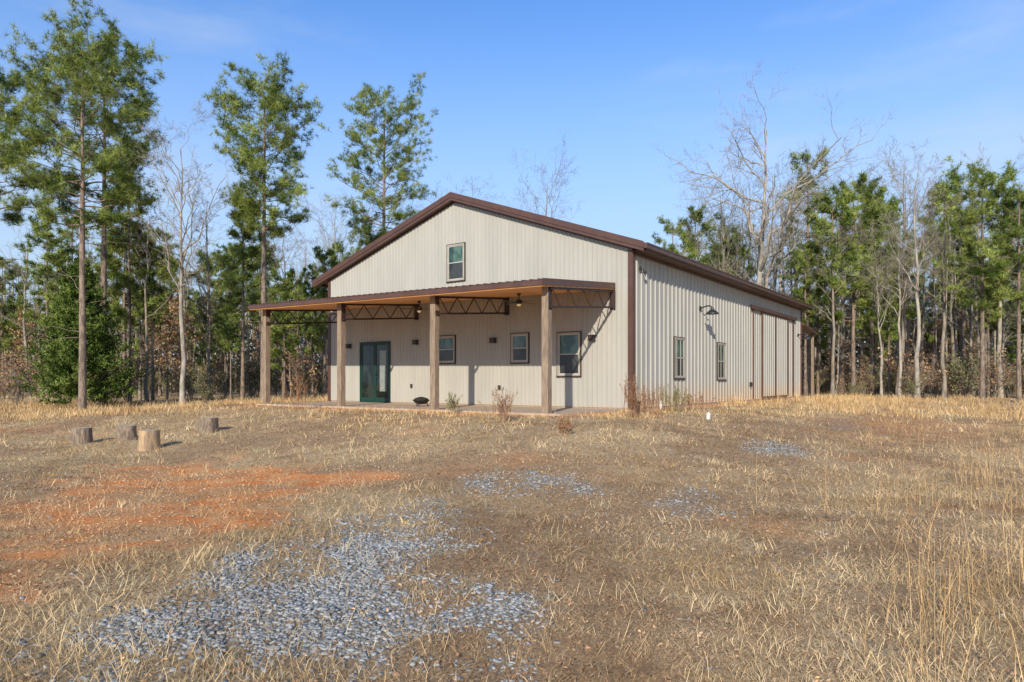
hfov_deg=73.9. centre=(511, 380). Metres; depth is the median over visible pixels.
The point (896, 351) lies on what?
bare tree
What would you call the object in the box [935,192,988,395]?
bare tree
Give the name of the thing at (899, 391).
bare tree
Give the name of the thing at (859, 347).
bare tree
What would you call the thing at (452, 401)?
weed clump
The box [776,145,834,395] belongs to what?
pine tree
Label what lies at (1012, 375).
bush
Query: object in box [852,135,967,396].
bare tree
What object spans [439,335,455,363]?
window
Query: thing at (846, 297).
bare tree
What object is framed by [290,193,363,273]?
bare tree
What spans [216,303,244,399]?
pine tree
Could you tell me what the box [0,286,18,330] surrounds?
bare tree
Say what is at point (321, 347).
pine tree
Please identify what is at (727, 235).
bare tree
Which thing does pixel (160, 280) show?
pine tree
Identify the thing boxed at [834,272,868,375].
bare tree
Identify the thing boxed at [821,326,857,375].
russet tree
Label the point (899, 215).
pine tree
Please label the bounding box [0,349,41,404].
bush
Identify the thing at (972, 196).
pine tree
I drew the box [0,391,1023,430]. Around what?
field edge grass
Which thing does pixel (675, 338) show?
window
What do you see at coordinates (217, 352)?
pine tree
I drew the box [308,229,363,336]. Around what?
pine tree
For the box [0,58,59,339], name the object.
pine tree
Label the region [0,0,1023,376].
sky
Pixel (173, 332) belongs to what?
russet tree
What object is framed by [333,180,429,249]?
bare tree
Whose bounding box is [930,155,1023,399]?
pine tree
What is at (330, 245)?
bare tree
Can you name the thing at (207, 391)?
bush
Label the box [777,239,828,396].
pine tree
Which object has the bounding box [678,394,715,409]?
weed clump
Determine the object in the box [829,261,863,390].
bare tree
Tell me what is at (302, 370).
bush
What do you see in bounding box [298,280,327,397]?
pine tree
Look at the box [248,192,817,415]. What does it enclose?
metal building
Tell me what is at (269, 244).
bare tree
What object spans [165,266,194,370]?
pine tree
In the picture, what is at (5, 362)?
bush
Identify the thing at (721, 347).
window
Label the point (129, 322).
pine tree
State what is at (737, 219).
bare tree
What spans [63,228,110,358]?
bare tree
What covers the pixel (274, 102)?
pine tree
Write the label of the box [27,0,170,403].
pine tree
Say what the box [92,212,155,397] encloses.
pine tree
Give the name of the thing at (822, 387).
bush
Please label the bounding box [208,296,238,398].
pine tree
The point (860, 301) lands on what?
pine tree
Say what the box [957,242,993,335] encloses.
pine tree
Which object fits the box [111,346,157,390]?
bush
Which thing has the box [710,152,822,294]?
bare tree
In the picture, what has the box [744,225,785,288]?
bare tree
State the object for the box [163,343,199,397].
bush
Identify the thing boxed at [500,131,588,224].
bare tree
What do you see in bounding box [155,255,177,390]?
pine tree
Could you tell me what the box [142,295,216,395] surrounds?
russet tree
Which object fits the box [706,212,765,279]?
pine tree
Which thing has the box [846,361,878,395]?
bush
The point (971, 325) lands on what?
bare tree
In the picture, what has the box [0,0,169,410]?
pine tree
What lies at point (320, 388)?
bush
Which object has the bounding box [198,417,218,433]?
tree stump
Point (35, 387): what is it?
bush
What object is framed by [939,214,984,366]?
pine tree
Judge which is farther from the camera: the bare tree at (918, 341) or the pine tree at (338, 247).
the pine tree at (338, 247)
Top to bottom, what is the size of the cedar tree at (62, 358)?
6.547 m
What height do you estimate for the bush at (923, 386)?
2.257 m
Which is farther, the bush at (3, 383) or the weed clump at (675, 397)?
the bush at (3, 383)
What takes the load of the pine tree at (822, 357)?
on the ground at (308, 480)
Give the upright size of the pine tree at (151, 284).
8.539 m
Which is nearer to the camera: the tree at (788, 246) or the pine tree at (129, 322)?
the pine tree at (129, 322)
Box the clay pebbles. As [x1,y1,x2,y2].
[0,428,820,676]
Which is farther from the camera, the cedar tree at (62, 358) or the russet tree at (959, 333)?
the russet tree at (959, 333)
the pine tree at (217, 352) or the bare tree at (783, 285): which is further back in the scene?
the pine tree at (217, 352)
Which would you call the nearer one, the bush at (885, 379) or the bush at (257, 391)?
the bush at (885, 379)
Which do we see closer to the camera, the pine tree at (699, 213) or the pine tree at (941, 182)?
the pine tree at (699, 213)
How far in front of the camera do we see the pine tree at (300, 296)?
33.84 m
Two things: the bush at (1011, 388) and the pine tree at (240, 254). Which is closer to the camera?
the pine tree at (240, 254)
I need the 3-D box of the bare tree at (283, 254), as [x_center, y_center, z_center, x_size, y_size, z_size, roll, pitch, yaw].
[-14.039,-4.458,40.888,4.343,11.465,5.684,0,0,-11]
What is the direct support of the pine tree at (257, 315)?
on the ground at (308, 480)
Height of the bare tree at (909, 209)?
20.987 m
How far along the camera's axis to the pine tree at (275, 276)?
34.00 m
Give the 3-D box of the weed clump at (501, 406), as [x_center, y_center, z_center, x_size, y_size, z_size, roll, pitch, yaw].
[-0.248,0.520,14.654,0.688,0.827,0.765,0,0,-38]
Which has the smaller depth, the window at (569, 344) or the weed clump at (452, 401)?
the weed clump at (452, 401)
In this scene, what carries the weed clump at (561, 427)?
on the ground at (308, 480)
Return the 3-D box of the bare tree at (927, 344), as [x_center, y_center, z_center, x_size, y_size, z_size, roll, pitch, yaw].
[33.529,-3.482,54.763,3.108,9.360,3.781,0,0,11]
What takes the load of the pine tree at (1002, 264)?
on the ground at (308, 480)
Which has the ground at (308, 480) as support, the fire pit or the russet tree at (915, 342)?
the russet tree at (915, 342)
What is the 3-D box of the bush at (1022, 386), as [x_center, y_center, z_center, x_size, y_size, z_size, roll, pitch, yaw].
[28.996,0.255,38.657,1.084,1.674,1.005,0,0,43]
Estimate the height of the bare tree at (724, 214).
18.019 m
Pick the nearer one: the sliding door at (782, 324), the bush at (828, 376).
the sliding door at (782, 324)
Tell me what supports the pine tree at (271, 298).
on the ground at (308, 480)
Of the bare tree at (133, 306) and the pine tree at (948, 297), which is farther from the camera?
the bare tree at (133, 306)
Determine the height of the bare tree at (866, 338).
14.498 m
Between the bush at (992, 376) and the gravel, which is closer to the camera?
the gravel
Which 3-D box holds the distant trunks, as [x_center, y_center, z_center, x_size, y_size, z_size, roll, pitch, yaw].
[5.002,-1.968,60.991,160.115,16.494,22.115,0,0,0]
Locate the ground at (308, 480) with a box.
[0,382,1023,681]
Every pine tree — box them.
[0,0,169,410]
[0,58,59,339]
[0,255,31,395]
[0,262,45,393]
[0,300,27,395]
[10,214,78,397]
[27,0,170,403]
[34,253,70,351]
[41,212,100,378]
[91,222,134,398]
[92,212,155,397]
[100,190,164,400]
[126,235,183,400]
[131,293,157,395]
[137,223,185,395]
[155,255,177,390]
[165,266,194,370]
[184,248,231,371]
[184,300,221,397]
[202,251,245,393]
[203,50,332,399]
[206,315,228,392]
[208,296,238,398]
[210,185,269,399]
[210,240,252,391]
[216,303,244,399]
[231,239,283,394]
[235,242,275,368]
[266,271,304,399]
[266,283,283,394]
[270,311,296,398]
[275,267,319,395]
[294,245,339,398]
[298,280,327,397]
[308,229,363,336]
[308,291,327,394]
[322,72,439,246]
[650,215,690,255]
[675,202,728,271]
[675,246,693,257]
[700,246,728,268]
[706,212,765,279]
[713,233,756,276]
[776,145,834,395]
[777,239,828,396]
[790,251,847,395]
[790,286,812,392]
[801,189,862,385]
[808,170,897,390]
[820,297,847,390]
[848,176,904,395]
[850,192,911,393]
[855,192,917,393]
[855,284,896,395]
[870,286,902,396]
[874,250,907,386]
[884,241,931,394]
[906,227,962,392]
[917,171,993,393]
[918,168,983,300]
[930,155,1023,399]
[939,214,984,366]
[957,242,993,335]
[966,260,1010,397]
[966,270,1015,369]
[975,163,1023,402]
[985,204,1023,362]
[1002,285,1023,365]
[1002,300,1022,370]
[1004,192,1023,283]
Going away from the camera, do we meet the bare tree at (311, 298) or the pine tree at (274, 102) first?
the pine tree at (274, 102)
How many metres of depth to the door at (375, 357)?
24.27 m
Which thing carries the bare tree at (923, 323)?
on the ground at (308, 480)
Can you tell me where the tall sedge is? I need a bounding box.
[747,408,1023,681]
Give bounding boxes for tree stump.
[70,427,92,443]
[115,425,136,440]
[137,429,160,450]
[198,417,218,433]
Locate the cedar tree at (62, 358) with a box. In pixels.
[11,256,146,405]
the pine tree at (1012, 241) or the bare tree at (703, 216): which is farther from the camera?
the pine tree at (1012, 241)
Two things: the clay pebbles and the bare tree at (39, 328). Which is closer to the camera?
the clay pebbles
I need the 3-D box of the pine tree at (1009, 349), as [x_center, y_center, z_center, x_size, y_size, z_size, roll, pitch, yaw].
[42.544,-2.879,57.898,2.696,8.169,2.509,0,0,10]
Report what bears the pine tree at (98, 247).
on the ground at (308, 480)
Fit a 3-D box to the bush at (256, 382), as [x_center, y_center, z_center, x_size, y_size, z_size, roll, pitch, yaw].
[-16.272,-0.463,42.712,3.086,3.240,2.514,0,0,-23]
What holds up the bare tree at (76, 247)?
on the ground at (308, 480)
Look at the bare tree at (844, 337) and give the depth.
56.63 m
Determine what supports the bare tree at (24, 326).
on the ground at (308, 480)
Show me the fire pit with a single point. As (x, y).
(418, 401)
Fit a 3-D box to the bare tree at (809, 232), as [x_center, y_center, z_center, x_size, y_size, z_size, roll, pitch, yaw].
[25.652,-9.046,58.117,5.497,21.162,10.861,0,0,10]
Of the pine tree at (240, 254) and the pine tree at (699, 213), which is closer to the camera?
the pine tree at (240, 254)
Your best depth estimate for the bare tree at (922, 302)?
62.72 m
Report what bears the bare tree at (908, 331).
on the ground at (308, 480)
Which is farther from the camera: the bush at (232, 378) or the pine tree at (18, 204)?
the bush at (232, 378)
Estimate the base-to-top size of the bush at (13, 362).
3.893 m
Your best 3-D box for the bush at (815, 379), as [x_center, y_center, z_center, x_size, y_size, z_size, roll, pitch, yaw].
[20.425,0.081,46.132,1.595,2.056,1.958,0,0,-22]
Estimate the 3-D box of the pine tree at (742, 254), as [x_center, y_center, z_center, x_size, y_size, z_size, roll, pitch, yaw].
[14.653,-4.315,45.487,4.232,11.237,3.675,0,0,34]
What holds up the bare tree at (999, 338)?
on the ground at (308, 480)
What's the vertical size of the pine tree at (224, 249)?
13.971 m
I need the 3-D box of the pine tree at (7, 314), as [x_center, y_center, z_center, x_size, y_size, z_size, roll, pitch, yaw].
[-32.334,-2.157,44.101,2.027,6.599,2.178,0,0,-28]
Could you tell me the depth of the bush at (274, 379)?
41.33 m
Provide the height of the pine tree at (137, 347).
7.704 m
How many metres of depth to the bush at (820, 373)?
53.88 m
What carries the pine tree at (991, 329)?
on the ground at (308, 480)
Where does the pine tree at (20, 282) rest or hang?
on the ground at (308, 480)
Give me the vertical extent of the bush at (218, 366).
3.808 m
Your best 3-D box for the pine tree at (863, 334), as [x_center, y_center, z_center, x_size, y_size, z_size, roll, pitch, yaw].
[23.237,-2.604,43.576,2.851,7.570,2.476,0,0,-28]
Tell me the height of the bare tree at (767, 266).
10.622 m
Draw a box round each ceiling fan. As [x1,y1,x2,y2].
[401,301,421,312]
[502,293,533,305]
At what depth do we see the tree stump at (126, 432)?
14.99 m
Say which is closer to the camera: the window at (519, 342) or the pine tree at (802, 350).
the window at (519, 342)
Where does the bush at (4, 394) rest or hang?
on the ground at (308, 480)
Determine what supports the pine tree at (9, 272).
on the ground at (308, 480)
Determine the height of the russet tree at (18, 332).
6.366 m
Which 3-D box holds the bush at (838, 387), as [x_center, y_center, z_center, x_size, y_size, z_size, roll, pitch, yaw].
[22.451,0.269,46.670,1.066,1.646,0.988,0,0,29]
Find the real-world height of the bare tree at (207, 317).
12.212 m
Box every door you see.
[360,341,390,402]
[761,312,775,397]
[776,316,788,396]
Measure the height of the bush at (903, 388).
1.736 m
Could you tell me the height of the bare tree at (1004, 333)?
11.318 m
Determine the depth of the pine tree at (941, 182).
63.70 m
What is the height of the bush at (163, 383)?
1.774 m
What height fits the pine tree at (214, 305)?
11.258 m
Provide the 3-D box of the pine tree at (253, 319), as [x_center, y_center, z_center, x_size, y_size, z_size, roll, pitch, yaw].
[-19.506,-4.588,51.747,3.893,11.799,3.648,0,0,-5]
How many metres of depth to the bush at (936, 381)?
41.29 m
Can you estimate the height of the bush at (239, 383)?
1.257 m
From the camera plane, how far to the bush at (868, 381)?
43.17 m
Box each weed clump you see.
[279,372,318,409]
[444,392,462,412]
[478,387,517,421]
[558,413,572,433]
[619,373,647,417]
[633,382,663,415]
[656,384,689,412]
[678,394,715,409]
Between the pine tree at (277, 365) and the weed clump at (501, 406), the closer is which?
the weed clump at (501, 406)
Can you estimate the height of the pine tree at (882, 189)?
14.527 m
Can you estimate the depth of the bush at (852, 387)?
37.62 m
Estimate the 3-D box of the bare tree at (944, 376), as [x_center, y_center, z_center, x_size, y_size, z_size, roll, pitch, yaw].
[23.442,-5.069,37.269,4.707,12.662,3.650,0,0,11]
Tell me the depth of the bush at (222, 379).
38.67 m
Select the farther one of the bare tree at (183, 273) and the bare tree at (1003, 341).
the bare tree at (183, 273)
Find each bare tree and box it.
[0,199,59,396]
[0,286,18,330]
[5,250,56,396]
[46,226,126,298]
[55,230,111,283]
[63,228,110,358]
[87,257,148,377]
[110,202,195,401]
[119,241,172,399]
[119,250,154,352]
[125,98,253,405]
[154,219,238,328]
[163,185,222,398]
[167,237,204,392]
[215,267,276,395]
[235,221,288,282]
[249,225,316,395]
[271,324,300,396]
[288,260,326,398]
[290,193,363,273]
[290,225,324,390]
[297,223,359,282]
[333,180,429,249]
[418,174,502,202]
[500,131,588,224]
[648,60,893,287]
[650,168,736,258]
[671,214,744,271]
[673,131,775,275]
[699,176,752,263]
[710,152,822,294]
[711,146,768,280]
[711,182,766,286]
[716,214,796,285]
[725,198,803,294]
[728,155,829,294]
[734,220,803,297]
[741,208,793,295]
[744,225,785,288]
[745,146,809,296]
[754,199,806,296]
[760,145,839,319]
[765,174,839,296]
[775,163,858,380]
[785,142,857,385]
[806,199,871,395]
[821,178,885,391]
[822,296,860,394]
[827,261,900,390]
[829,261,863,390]
[831,161,877,392]
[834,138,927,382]
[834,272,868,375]
[840,272,867,393]
[847,291,869,385]
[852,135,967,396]
[852,214,931,398]
[861,152,947,392]
[862,246,913,397]
[869,141,944,399]
[873,214,929,374]
[883,241,928,394]
[892,170,990,397]
[892,180,984,390]
[905,197,959,395]
[911,270,930,351]
[912,284,942,392]
[916,191,1006,394]
[930,215,991,397]
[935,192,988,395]
[955,134,1023,397]
[973,284,1021,396]
[976,200,1021,371]
[1001,252,1022,368]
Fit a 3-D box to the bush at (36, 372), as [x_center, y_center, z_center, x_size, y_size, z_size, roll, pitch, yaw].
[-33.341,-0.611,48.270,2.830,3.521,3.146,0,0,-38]
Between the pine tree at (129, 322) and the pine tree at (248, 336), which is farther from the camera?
the pine tree at (248, 336)
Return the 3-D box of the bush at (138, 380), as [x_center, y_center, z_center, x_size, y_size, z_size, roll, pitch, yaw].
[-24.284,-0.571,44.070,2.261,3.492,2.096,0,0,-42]
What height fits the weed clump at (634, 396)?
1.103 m
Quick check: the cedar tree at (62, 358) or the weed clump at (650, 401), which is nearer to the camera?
the weed clump at (650, 401)
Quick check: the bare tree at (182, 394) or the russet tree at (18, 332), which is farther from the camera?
the russet tree at (18, 332)
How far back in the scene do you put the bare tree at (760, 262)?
38.73 m
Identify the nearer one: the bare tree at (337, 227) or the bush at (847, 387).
the bush at (847, 387)
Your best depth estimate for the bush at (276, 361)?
45.24 m
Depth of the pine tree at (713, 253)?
53.74 m
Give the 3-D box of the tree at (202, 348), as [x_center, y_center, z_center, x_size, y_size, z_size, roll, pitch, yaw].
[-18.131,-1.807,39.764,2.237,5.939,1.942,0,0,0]
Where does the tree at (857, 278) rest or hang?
on the ground at (308, 480)
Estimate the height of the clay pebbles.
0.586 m
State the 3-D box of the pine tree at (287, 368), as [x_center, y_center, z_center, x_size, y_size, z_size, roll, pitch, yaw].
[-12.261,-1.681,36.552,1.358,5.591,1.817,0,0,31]
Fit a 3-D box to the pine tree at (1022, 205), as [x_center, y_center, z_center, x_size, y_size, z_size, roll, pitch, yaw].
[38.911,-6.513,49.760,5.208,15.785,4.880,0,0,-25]
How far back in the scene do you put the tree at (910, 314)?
45.29 m
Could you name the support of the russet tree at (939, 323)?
on the ground at (308, 480)
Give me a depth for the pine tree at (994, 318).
40.03 m
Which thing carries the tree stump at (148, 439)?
on the ground at (308, 480)
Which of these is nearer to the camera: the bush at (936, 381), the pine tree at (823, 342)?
the bush at (936, 381)
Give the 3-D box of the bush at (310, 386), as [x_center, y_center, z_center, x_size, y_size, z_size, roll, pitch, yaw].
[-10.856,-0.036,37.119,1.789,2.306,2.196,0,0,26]
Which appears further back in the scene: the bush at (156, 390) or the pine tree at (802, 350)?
the pine tree at (802, 350)
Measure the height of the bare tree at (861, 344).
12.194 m
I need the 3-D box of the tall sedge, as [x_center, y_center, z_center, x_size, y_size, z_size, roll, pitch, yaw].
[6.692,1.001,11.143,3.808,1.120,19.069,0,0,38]
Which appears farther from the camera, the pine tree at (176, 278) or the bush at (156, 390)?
the pine tree at (176, 278)
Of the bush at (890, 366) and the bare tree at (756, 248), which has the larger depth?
the bush at (890, 366)
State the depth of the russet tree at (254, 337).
52.62 m
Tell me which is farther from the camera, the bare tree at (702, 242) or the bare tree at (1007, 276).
the bare tree at (1007, 276)
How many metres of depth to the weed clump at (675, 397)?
18.20 m
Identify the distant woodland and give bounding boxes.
[0,284,1022,392]
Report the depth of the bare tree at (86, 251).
38.79 m
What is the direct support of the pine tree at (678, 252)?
on the ground at (308, 480)
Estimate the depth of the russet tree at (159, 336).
43.79 m
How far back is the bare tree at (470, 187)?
46.86 m
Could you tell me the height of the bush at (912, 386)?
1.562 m
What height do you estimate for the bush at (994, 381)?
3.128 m
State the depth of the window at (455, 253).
22.05 m
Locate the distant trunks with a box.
[4,250,1023,394]
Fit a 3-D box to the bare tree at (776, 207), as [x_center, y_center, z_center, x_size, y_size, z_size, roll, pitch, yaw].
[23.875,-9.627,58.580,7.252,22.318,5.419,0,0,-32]
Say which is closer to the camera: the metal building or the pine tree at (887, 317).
the metal building
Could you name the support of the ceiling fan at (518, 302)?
hanging from the metal building
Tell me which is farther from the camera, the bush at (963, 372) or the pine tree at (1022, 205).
the pine tree at (1022, 205)
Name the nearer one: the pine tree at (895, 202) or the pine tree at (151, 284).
the pine tree at (151, 284)
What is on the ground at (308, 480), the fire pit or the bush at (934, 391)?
the bush at (934, 391)
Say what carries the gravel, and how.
on the ground at (308, 480)
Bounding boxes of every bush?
[0,335,44,397]
[0,349,12,382]
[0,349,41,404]
[0,371,16,396]
[0,382,9,398]
[24,380,42,396]
[31,352,52,394]
[94,347,158,400]
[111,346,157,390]
[132,353,155,395]
[138,372,161,394]
[154,368,177,397]
[154,378,163,394]
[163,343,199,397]
[164,359,213,400]
[192,383,215,403]
[197,351,229,394]
[212,368,240,396]
[218,362,238,394]
[226,352,276,395]
[232,345,277,394]
[234,379,252,395]
[256,363,281,396]
[271,352,301,393]
[282,335,320,400]
[300,360,327,398]
[316,381,327,393]
[802,369,828,394]
[810,363,830,385]
[819,354,845,392]
[819,381,825,392]
[835,365,863,394]
[835,377,845,393]
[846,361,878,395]
[847,380,866,395]
[856,371,885,395]
[857,348,895,393]
[863,361,897,395]
[874,337,950,396]
[884,347,898,390]
[894,379,908,397]
[901,374,927,397]
[912,354,954,397]
[920,369,930,395]
[923,362,948,397]
[931,354,979,397]
[941,377,959,397]
[944,343,1003,398]
[962,344,1023,398]
[966,355,1014,397]
[1005,363,1023,393]
[1007,357,1023,387]
[1009,382,1015,394]
[1012,377,1023,397]
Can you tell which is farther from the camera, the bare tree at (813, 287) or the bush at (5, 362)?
the bare tree at (813, 287)
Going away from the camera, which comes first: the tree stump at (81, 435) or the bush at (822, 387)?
the tree stump at (81, 435)
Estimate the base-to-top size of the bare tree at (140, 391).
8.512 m
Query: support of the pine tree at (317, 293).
on the ground at (308, 480)
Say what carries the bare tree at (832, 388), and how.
on the ground at (308, 480)
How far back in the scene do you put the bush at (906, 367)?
37.76 m
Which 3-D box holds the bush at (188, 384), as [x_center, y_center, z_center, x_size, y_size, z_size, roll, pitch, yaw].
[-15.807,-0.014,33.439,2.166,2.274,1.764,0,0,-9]
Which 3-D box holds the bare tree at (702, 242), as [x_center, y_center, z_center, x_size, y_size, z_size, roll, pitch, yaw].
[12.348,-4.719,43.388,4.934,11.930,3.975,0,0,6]
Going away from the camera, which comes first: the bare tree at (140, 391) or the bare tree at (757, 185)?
the bare tree at (140, 391)
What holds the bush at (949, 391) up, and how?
on the ground at (308, 480)
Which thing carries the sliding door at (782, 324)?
in the metal building
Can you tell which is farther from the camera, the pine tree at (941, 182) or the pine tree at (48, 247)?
the pine tree at (941, 182)
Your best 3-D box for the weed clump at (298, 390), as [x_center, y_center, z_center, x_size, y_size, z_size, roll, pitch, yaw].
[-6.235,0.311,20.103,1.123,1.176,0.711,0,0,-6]
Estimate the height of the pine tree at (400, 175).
19.748 m
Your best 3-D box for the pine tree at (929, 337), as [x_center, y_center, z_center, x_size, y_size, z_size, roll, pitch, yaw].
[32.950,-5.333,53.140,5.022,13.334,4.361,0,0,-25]
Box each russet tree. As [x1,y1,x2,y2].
[7,301,51,382]
[121,307,178,390]
[132,276,201,400]
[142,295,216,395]
[244,320,285,362]
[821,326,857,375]
[891,323,937,370]
[909,309,957,392]
[936,308,976,392]
[966,338,975,368]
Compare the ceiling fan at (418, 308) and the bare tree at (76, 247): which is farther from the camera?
the bare tree at (76, 247)
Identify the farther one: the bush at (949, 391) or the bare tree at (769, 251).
the bare tree at (769, 251)
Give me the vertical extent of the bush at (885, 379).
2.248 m
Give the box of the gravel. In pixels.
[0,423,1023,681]
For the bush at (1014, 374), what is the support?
on the ground at (308, 480)
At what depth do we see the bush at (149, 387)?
42.08 m
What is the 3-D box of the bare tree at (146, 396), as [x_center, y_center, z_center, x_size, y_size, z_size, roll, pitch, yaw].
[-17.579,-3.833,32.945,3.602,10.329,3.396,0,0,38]
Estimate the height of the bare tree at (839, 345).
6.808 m
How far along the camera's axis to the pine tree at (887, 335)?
38.92 m
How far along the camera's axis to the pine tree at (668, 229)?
49.86 m
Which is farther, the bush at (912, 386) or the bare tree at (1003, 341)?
the bare tree at (1003, 341)
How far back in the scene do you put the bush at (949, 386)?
37.78 m
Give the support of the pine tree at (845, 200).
on the ground at (308, 480)
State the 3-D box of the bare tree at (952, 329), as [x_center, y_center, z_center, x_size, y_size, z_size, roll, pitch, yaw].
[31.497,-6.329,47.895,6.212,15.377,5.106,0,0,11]
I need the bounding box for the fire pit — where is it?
[413,397,428,406]
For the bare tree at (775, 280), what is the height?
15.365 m
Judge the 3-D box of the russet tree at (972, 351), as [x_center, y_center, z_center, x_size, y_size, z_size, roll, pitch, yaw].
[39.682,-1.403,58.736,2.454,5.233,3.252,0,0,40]
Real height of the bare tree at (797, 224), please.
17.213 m
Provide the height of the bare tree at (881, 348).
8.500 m
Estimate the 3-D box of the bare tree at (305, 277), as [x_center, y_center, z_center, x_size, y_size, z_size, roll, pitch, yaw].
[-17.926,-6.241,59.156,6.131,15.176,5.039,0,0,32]
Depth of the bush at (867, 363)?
49.81 m
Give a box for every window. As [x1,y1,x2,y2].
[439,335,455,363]
[446,242,465,282]
[510,332,529,363]
[556,331,581,376]
[673,336,685,378]
[717,342,726,380]
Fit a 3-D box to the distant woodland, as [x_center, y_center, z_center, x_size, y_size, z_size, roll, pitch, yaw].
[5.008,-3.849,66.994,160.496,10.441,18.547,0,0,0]
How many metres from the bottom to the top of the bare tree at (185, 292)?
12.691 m
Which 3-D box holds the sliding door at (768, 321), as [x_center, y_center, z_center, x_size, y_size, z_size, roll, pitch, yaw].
[10.821,-1.060,28.672,0.066,3.520,1.920,0,0,36]
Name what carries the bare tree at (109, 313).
on the ground at (308, 480)
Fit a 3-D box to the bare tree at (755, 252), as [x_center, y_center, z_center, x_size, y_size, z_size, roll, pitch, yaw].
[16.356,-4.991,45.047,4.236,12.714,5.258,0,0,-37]
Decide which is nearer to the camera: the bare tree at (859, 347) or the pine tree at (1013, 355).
the pine tree at (1013, 355)
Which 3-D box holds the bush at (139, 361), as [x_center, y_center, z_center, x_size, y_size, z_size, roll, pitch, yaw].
[-18.014,-0.218,31.797,2.622,2.753,2.136,0,0,-9]
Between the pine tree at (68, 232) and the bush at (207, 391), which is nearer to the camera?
the bush at (207, 391)
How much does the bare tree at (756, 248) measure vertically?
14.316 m
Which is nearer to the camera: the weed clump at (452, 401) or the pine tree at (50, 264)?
the weed clump at (452, 401)
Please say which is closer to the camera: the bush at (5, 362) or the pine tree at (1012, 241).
the bush at (5, 362)

